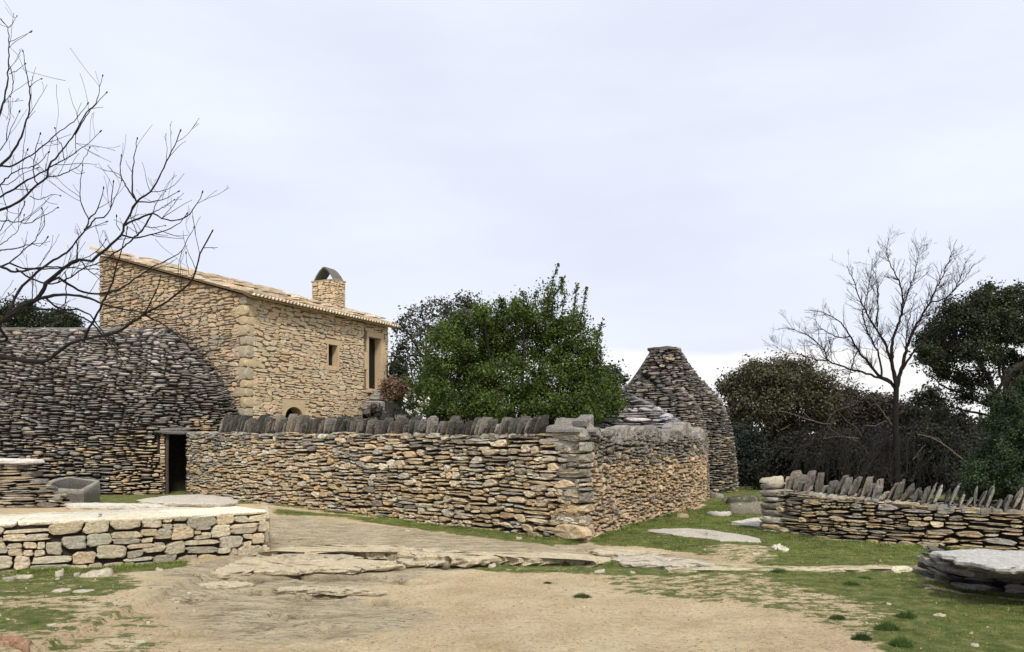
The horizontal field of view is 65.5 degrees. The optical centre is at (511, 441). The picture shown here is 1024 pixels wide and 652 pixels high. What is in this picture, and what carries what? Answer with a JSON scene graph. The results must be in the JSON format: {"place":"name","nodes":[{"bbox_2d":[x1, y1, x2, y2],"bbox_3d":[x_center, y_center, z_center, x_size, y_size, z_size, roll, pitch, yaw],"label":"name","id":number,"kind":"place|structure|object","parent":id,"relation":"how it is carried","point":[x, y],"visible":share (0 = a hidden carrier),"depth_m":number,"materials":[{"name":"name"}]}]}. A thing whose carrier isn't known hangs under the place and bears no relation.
{"place":"outdoors","nodes":[
{"label":"outdoors","id":0,"kind":"place"},
{"bbox_2d":[0,457,1023,651],"bbox_3d":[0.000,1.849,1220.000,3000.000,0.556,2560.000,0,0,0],"label":"ground","id":1,"kind":"structure","parent":0,"point":[105,623],"depth_m":8.07,"materials":[{"name":"soil"}]},
{"bbox_2d":[2,576,14,579],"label":"loose stone","id":2,"kind":"object","parent":1,"relation":"on","point":[9,578],"visible":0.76,"depth_m":9.27,"materials":[{"name":"stone"}]},
{"bbox_2d":[0,635,32,651],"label":"rusty slab","id":3,"kind":"structure","parent":1,"relation":"on","point":[22,644],"depth_m":6.21,"materials":[{"name":"stone"}]},
{"bbox_2d":[15,574,33,578],"bbox_3d":[-5.773,1.599,9.423,0.188,0.066,0.142,0,0,0],"label":"loose stone","id":4,"kind":"object","parent":1,"relation":"on","point":[24,576],"visible":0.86,"depth_m":9.38,"materials":[{"name":"stone"}]},
{"bbox_2d":[0,458,71,507],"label":"stone wall","id":5,"kind":"structure","parent":1,"relation":"on","point":[21,486],"depth_m":19.42,"materials":[{"name":"stone"}]},
{"bbox_2d":[0,291,73,327],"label":"pine tree","id":6,"kind":"object","parent":1,"relation":"on","point":[28,318],"visible":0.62,"depth_m":47.51,"materials":[{"name":"green plant"}]},
{"bbox_2d":[55,568,64,576],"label":"loose stone","id":7,"kind":"object","parent":1,"relation":"on","point":[59,573],"visible":0.78,"depth_m":9.51,"materials":[{"name":"stone"}]},
{"bbox_2d":[51,588,70,592],"bbox_3d":[-4.869,1.612,8.614,0.187,0.056,0.126,0,0,-16],"label":"loose stone","id":8,"kind":"object","parent":1,"relation":"on","point":[61,590],"visible":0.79,"depth_m":8.59,"materials":[{"name":"stone"}]},
{"bbox_2d":[38,301,89,327],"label":"pine tree","id":9,"kind":"object","parent":1,"relation":"on","point":[72,319],"visible":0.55,"depth_m":48.86,"materials":[{"name":"green plant"}]},
{"bbox_2d":[46,477,99,502],"bbox_3d":[-11.689,1.300,20.947,1.274,0.701,1.297,0,0,0],"label":"stone trough","id":10,"kind":"object","parent":1,"relation":"on","point":[78,490],"visible":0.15,"depth_m":21.12,"materials":[{"name":"grey stone"}]},
{"bbox_2d":[72,589,93,592],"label":"loose stone","id":11,"kind":"object","parent":1,"relation":"on","point":[82,591],"visible":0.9,"depth_m":8.53,"materials":[{"name":"stone"}]},
{"bbox_2d":[79,567,112,576],"bbox_3d":[-4.924,1.559,9.454,0.357,0.120,0.228,0,0,0],"label":"loose stone","id":12,"kind":"object","parent":1,"relation":"on","point":[106,572],"visible":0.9,"depth_m":9.38,"materials":[{"name":"stone"}]},
{"bbox_2d":[0,1,227,366],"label":"bare tree","id":13,"kind":"object","parent":1,"relation":"on","point":[15,311],"visible":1,"depth_m":8.51,"materials":[{"name":"brown plant"}]},
{"bbox_2d":[64,503,169,509],"bbox_3d":[-9.373,1.542,18.983,3.129,0.136,0.772,0,0,13],"label":"rock slab","id":14,"kind":"object","parent":1,"relation":"on","point":[112,506],"visible":0.92,"depth_m":18.79,"materials":[{"name":"stone"}]},
{"bbox_2d":[0,327,238,494],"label":"stone hut","id":15,"kind":"object","parent":1,"relation":"on","point":[89,409],"visible":0.62,"depth_m":25.11,"materials":[{"name":"grey stone"}]},
{"bbox_2d":[0,503,269,572],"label":"stone wall","id":16,"kind":"structure","parent":1,"relation":"on","point":[84,539],"depth_m":10.48,"materials":[{"name":"stone"}]},
{"bbox_2d":[134,639,145,643],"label":"loose stone","id":17,"kind":"object","parent":1,"relation":"on","point":[136,641],"visible":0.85,"depth_m":6.64,"materials":[{"name":"stone"}]},
{"bbox_2d":[136,494,239,507],"bbox_3d":[-8.446,1.565,20.863,2.290,0.158,4.096,0,0,-43],"label":"rock slab","id":18,"kind":"object","parent":1,"relation":"on","point":[199,500],"visible":0.94,"depth_m":20.28,"materials":[{"name":"stone"}]},
{"bbox_2d":[194,580,256,589],"bbox_3d":[-3.321,1.652,9.175,0.733,0.064,0.398,0,0,0],"label":"rock plate","id":19,"kind":"object","parent":1,"relation":"on","point":[228,585],"visible":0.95,"depth_m":9.12,"materials":[{"name":"beige stone"}]},
{"bbox_2d":[89,246,399,419],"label":"stone house","id":20,"kind":"structure","parent":1,"relation":"on","point":[274,353],"depth_m":28.84,"materials":[{"name":"stone"}]},
{"bbox_2d":[324,338,341,370],"bbox_3d":[-7.020,-3.345,30.758,0.336,1.190,0.990,0,0,27],"label":"window","id":21,"kind":"structure","parent":20,"relation":"in","point":[333,346],"depth_m":30.92,"materials":[{"name":"stone"}]},
{"bbox_2d":[364,330,387,392],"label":"door","id":22,"kind":"structure","parent":20,"relation":"in","point":[375,359],"depth_m":33.39,"materials":[{"name":"stone"}]},
{"bbox_2d":[176,556,405,578],"bbox_3d":[-2.889,1.634,10.499,2.979,0.099,1.666,0,0,0],"label":"bedrock ledge","id":23,"kind":"object","parent":1,"relation":"on","point":[268,565],"visible":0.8,"depth_m":10.29,"materials":[{"name":"beige stone"}]},
{"bbox_2d":[274,552,353,559],"bbox_3d":[-2.831,1.614,11.152,1.107,0.084,0.619,0,0,16],"label":"bedrock ledge","id":24,"kind":"object","parent":1,"relation":"on","point":[291,556],"visible":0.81,"depth_m":11.05,"materials":[{"name":"stone"}]},
{"bbox_2d":[271,585,387,595],"bbox_3d":[-2.040,1.662,8.938,1.351,0.067,0.398,0,0,0],"label":"rock plate","id":25,"kind":"object","parent":1,"relation":"on","point":[329,590],"visible":1,"depth_m":8.83,"materials":[{"name":"beige stone"}]},
{"bbox_2d":[344,556,363,558],"bbox_3d":[-2.719,1.639,11.258,1.286,0.077,0.541,0,0,16],"label":"rock plate","id":26,"kind":"object","parent":1,"relation":"on","point":[352,557],"visible":0.19,"depth_m":11.12,"materials":[{"name":"beige stone"}]},
{"bbox_2d":[344,390,420,420],"bbox_3d":[-4.984,-0.262,31.439,3.138,3.724,5.123,0,0,0],"label":"stone stair","id":27,"kind":"object","parent":1,"relation":"on","point":[376,406],"visible":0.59,"depth_m":29.56,"materials":[{"name":"grey stone"}]},
{"bbox_2d":[186,414,600,541],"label":"stone wall","id":28,"kind":"structure","parent":1,"relation":"on","point":[514,475],"depth_m":16.06,"materials":[{"name":"beige stone"}]},
{"bbox_2d":[376,372,411,420],"bbox_3d":[-4.156,-0.391,28.277,1.441,4.186,0.965,0,0,-25],"label":"rusty shrub","id":29,"kind":"object","parent":1,"relation":"on","point":[390,388],"visible":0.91,"depth_m":28.22,"materials":[{"name":"brown plant"}]},
{"bbox_2d":[384,350,434,418],"bbox_3d":[-4.271,-1.125,33.591,3.016,5.658,2.444,0,0,0],"label":"dark bush","id":30,"kind":"object","parent":1,"relation":"on","point":[395,367],"visible":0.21,"depth_m":33.60,"materials":[{"name":"green plant"}]},
{"bbox_2d":[392,391,428,417],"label":"flowering plant","id":31,"kind":"object","parent":1,"relation":"on","point":[410,408],"visible":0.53,"depth_m":27.40,"materials":[{"name":"green plant"}]},
{"bbox_2d":[402,391,429,414],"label":"white flowers","id":32,"kind":"object","parent":31,"relation":"attached to","point":[419,402],"visible":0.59,"depth_m":27.01,"materials":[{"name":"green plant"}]},
{"bbox_2d":[394,558,445,566],"bbox_3d":[-1.247,1.648,10.912,0.784,0.076,0.526,0,0,0],"label":"rock plate","id":33,"kind":"object","parent":1,"relation":"on","point":[414,563],"visible":0.88,"depth_m":10.77,"materials":[{"name":"beige stone"}]},
{"bbox_2d":[257,544,610,566],"bbox_3d":[-1.082,1.606,11.263,4.963,0.145,1.153,0,0,14],"label":"bedrock ledge","id":34,"kind":"object","parent":1,"relation":"on","point":[462,558],"visible":0.92,"depth_m":11.03,"materials":[{"name":"beige stone"}]},
{"bbox_2d":[388,289,483,418],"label":"oak tree","id":35,"kind":"object","parent":1,"relation":"on","point":[445,307],"visible":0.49,"depth_m":42.07,"materials":[{"name":"green plant"}]},
{"bbox_2d":[488,563,495,567],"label":"loose stone","id":36,"kind":"object","parent":1,"relation":"on","point":[492,565],"visible":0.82,"depth_m":10.61,"materials":[{"name":"stone"}]},
{"bbox_2d":[0,527,1015,651],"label":"pebbles","id":37,"kind":"object","parent":1,"relation":"on","point":[204,595],"visible":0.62,"depth_m":8.21,"materials":[{"name":"stone"}]},
{"bbox_2d":[399,263,629,425],"bbox_3d":[0.077,-1.251,18.551,5.648,6.018,3.663,0,0,0],"label":"evergreen shrub","id":38,"kind":"object","parent":1,"relation":"on","point":[485,388],"visible":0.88,"depth_m":18.31,"materials":[{"name":"green plant"}]},
{"bbox_2d":[571,592,590,598],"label":"grass tussock","id":39,"kind":"object","parent":1,"relation":"on","point":[580,595],"depth_m":8.42,"materials":[{"name":"green plant"}]},
{"bbox_2d":[594,569,604,572],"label":"loose stone","id":40,"kind":"object","parent":1,"relation":"on","point":[600,571],"visible":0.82,"depth_m":10.03,"materials":[{"name":"stone"}]},
{"bbox_2d":[589,359,631,391],"bbox_3d":[4.276,-1.771,37.148,2.333,4.400,2.945,0,0,42],"label":"oak tree","id":41,"kind":"object","parent":1,"relation":"on","point":[613,369],"visible":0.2,"depth_m":37.05,"materials":[{"name":"green plant"}]},
{"bbox_2d":[554,414,708,538],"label":"stone wall","id":42,"kind":"structure","parent":1,"relation":"on","point":[640,473],"depth_m":16.08,"materials":[{"name":"beige stone"}]},
{"bbox_2d":[589,548,673,556],"bbox_3d":[1.706,1.598,11.395,1.191,0.076,0.643,0,0,28],"label":"rock plate","id":43,"kind":"object","parent":1,"relation":"on","point":[610,552],"visible":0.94,"depth_m":11.31,"materials":[{"name":"beige stone"}]},
{"bbox_2d":[611,555,717,569],"bbox_3d":[2.050,1.604,10.534,1.639,0.080,0.918,0,0,39],"label":"bedrock ledge","id":44,"kind":"object","parent":1,"relation":"on","point":[646,561],"visible":0.91,"depth_m":10.45,"materials":[{"name":"stone"}]},
{"bbox_2d":[594,346,738,498],"bbox_3d":[4.571,-0.645,24.265,4.829,5.126,10.669,0,0,13],"label":"stone hut","id":45,"kind":"object","parent":1,"relation":"on","point":[665,384],"visible":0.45,"depth_m":25.04,"materials":[{"name":"grey stone"}]},
{"bbox_2d":[677,513,688,517],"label":"boulder","id":46,"kind":"object","parent":1,"relation":"on","point":[681,515],"visible":0.67,"depth_m":16.75,"materials":[{"name":"stone"}]},
{"bbox_2d":[647,528,760,542],"bbox_3d":[3.357,1.610,13.597,1.044,0.116,2.293,0,0,-38],"label":"rock slab","id":47,"kind":"object","parent":1,"relation":"on","point":[718,536],"visible":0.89,"depth_m":13.51,"materials":[{"name":"stone"}]},
{"bbox_2d":[710,491,723,497],"bbox_3d":[5.886,1.525,22.858,0.374,0.207,0.332,0,0,0],"label":"boulder","id":48,"kind":"object","parent":1,"relation":"on","point":[715,495],"visible":0.72,"depth_m":22.76,"materials":[{"name":"stone"}]},
{"bbox_2d":[706,511,730,515],"bbox_3d":[4.513,1.559,17.305,0.529,0.109,0.473,0,0,0],"label":"boulder","id":49,"kind":"object","parent":1,"relation":"on","point":[722,513],"visible":0.87,"depth_m":17.16,"materials":[{"name":"stone"}]},
{"bbox_2d":[726,494,759,503],"bbox_3d":[5.964,1.497,20.508,0.874,0.288,0.482,0,0,0],"label":"boulder","id":50,"kind":"object","parent":1,"relation":"on","point":[748,498],"visible":0.57,"depth_m":20.38,"materials":[{"name":"stone"}]},
{"bbox_2d":[728,501,761,513],"bbox_3d":[5.209,1.489,17.721,0.821,0.321,0.456,0,0,0],"label":"boulder","id":51,"kind":"object","parent":1,"relation":"on","point":[753,507],"visible":0.56,"depth_m":17.55,"materials":[{"name":"stone"}]},
{"bbox_2d":[731,518,761,526],"bbox_3d":[4.687,1.590,15.731,0.674,0.116,1.852,0,0,17],"label":"rock slab","id":52,"kind":"object","parent":1,"relation":"on","point":[754,522],"visible":0.6,"depth_m":15.37,"materials":[{"name":"stone"}]},
{"bbox_2d":[729,417,780,485],"bbox_3d":[8.937,0.378,29.133,2.999,2.667,2.780,0,0,0],"label":"woodland bush","id":53,"kind":"object","parent":1,"relation":"on","point":[745,441],"visible":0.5,"depth_m":28.57,"materials":[{"name":"green plant"}]},
{"bbox_2d":[770,568,788,572],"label":"grass tussock","id":54,"kind":"object","parent":1,"relation":"on","point":[781,570],"depth_m":9.70,"materials":[{"name":"green plant"}]},
{"bbox_2d":[771,543,788,551],"bbox_3d":[3.974,1.585,11.876,0.219,0.081,0.683,0,0,4],"label":"rock slab","id":55,"kind":"object","parent":1,"relation":"on","point":[779,547],"visible":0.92,"depth_m":11.74,"materials":[{"name":"stone"}]},
{"bbox_2d":[711,348,850,444],"bbox_3d":[11.068,-0.763,32.957,5.872,6.508,5.102,0,0,0],"label":"woodland tree","id":56,"kind":"object","parent":1,"relation":"on","point":[768,387],"visible":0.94,"depth_m":31.62,"materials":[{"name":"green plant"}]},
{"bbox_2d":[667,565,922,572],"bbox_3d":[3.640,1.602,9.959,3.402,0.082,0.309,0,0,-2],"label":"kerb stone","id":57,"kind":"object","parent":1,"relation":"on","point":[803,568],"visible":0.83,"depth_m":9.90,"materials":[{"name":"stone"}]},
{"bbox_2d":[757,416,860,483],"bbox_3d":[10.084,0.420,26.800,3.456,2.590,3.446,0,0,0],"label":"woodland bush","id":58,"kind":"object","parent":1,"relation":"on","point":[787,471],"visible":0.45,"depth_m":26.23,"materials":[{"name":"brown plant"}]},
{"bbox_2d":[827,613,845,619],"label":"grass tussock","id":59,"kind":"object","parent":1,"relation":"on","point":[836,616],"depth_m":7.28,"materials":[{"name":"green plant"}]},
{"bbox_2d":[842,580,862,585],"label":"grass tussock","id":60,"kind":"object","parent":1,"relation":"on","point":[849,583],"depth_m":8.92,"materials":[{"name":"green plant"}]},
{"bbox_2d":[804,377,917,447],"bbox_3d":[15.299,-0.596,34.784,5.706,4.605,4.206,0,0,0],"label":"woodland tree","id":61,"kind":"object","parent":1,"relation":"on","point":[868,408],"visible":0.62,"depth_m":33.75,"materials":[{"name":"green plant"}]},
{"bbox_2d":[851,632,873,640],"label":"grass tussock","id":62,"kind":"object","parent":1,"relation":"on","point":[863,637],"depth_m":6.41,"materials":[{"name":"green plant"}]},
{"bbox_2d":[857,575,872,578],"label":"grass tussock","id":63,"kind":"object","parent":1,"relation":"on","point":[865,577],"depth_m":9.38,"materials":[{"name":"green plant"}]},
{"bbox_2d":[736,438,1004,499],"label":"undergrowth","id":64,"kind":"object","parent":1,"relation":"on","point":[952,481],"visible":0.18,"depth_m":26.59,"materials":[{"name":"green plant"}]},
{"bbox_2d":[744,409,1002,450],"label":"wood","id":65,"kind":"object","parent":1,"relation":"on","point":[979,418],"visible":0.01,"depth_m":77.47,"materials":[{"name":"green plant"}]},
{"bbox_2d":[763,228,985,485],"bbox_3d":[9.735,-2.223,22.140,6.196,7.902,2.446,0,0,0],"label":"bare tree","id":66,"kind":"object","parent":1,"relation":"on","point":[895,385],"visible":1,"depth_m":21.96,"materials":[{"name":"black plant"}]},
{"bbox_2d":[825,419,935,491],"bbox_3d":[12.035,0.464,26.107,3.280,2.501,3.878,0,0,0],"label":"woodland bush","id":67,"kind":"object","parent":1,"relation":"on","point":[887,479],"visible":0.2,"depth_m":25.45,"materials":[{"name":"brown plant"}]},
{"bbox_2d":[872,618,900,630],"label":"grass tussock","id":68,"kind":"object","parent":1,"relation":"on","point":[882,626],"depth_m":6.77,"materials":[{"name":"green plant"}]},
{"bbox_2d":[759,470,1023,550],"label":"stone wall","id":69,"kind":"structure","parent":1,"relation":"on","point":[797,502],"depth_m":12.54,"materials":[{"name":"grey stone"}]},
{"bbox_2d":[784,395,1001,493],"bbox_3d":[10.588,0.027,22.858,6.860,2.753,5.606,0,0,0],"label":"twig thicket","id":70,"kind":"object","parent":1,"relation":"on","point":[883,460],"visible":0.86,"depth_m":22.43,"materials":[{"name":"brown plant"}]},
{"bbox_2d":[779,390,962,459],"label":"dead branches","id":71,"kind":"object","parent":70,"relation":"in","point":[853,438],"visible":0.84,"depth_m":23.98,"materials":[{"name":"brown wood"}]},
{"bbox_2d":[890,566,912,572],"bbox_3d":[4.828,1.585,9.867,0.255,0.078,0.369,0,0,23],"label":"rock slab","id":72,"kind":"object","parent":1,"relation":"on","point":[897,569],"visible":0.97,"depth_m":9.80,"materials":[{"name":"stone"}]},
{"bbox_2d":[889,636,914,646],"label":"grass tussock","id":73,"kind":"object","parent":1,"relation":"on","point":[899,642],"depth_m":6.21,"materials":[{"name":"green plant"}]},
{"bbox_2d":[893,611,917,618],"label":"grass tussock","id":74,"kind":"object","parent":1,"relation":"on","point":[906,615],"depth_m":7.25,"materials":[{"name":"green plant"}]},
{"bbox_2d":[878,376,989,449],"bbox_3d":[18.225,-0.564,33.868,3.747,4.543,6.045,0,0,44],"label":"woodland tree","id":75,"kind":"object","parent":1,"relation":"on","point":[925,400],"visible":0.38,"depth_m":32.69,"materials":[{"name":"green plant"}]},
{"bbox_2d":[933,613,945,616],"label":"loose stone","id":76,"kind":"object","parent":1,"relation":"on","point":[940,614],"visible":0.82,"depth_m":7.29,"materials":[{"name":"stone"}]},
{"bbox_2d":[900,412,995,493],"bbox_3d":[14.140,0.395,24.991,5.054,2.638,2.570,0,0,-23],"label":"woodland bush","id":77,"kind":"object","parent":1,"relation":"on","point":[938,430],"visible":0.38,"depth_m":24.14,"materials":[{"name":"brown plant"}]},
{"bbox_2d":[908,275,1023,436],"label":"evergreen oak","id":78,"kind":"object","parent":1,"relation":"on","point":[987,317],"visible":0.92,"depth_m":26.34,"materials":[{"name":"green plant"}]},
{"bbox_2d":[916,544,1023,596],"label":"slab bench","id":79,"kind":"object","parent":1,"relation":"on","point":[988,570],"visible":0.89,"depth_m":8.34,"materials":[{"name":"stone"}]},
{"bbox_2d":[956,374,1023,500],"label":"juniper bush","id":80,"kind":"object","parent":1,"relation":"on","point":[1005,454],"visible":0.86,"depth_m":12.74,"materials":[{"name":"green plant"}]},
{"bbox_2d":[996,360,1023,467],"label":"oak stump tree","id":81,"kind":"object","parent":1,"relation":"on","point":[1015,370],"visible":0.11,"depth_m":16.88,"materials":[{"name":"green plant"}]},
{"bbox_2d":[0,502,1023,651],"bbox_3d":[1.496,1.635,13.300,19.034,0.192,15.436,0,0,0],"label":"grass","id":82,"kind":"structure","parent":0,"point":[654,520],"depth_m":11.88,"materials":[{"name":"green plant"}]},
{"bbox_2d":[0,0,1023,432],"label":"sky","id":83,"kind":"structure","parent":0,"point":[699,167],"materials":[{"name":"white"}]},
{"bbox_2d":[19,525,1022,651],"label":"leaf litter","id":84,"kind":"object","parent":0,"point":[595,580],"visible":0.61,"depth_m":8.22,"materials":[{"name":"brown plant"}]}
]}

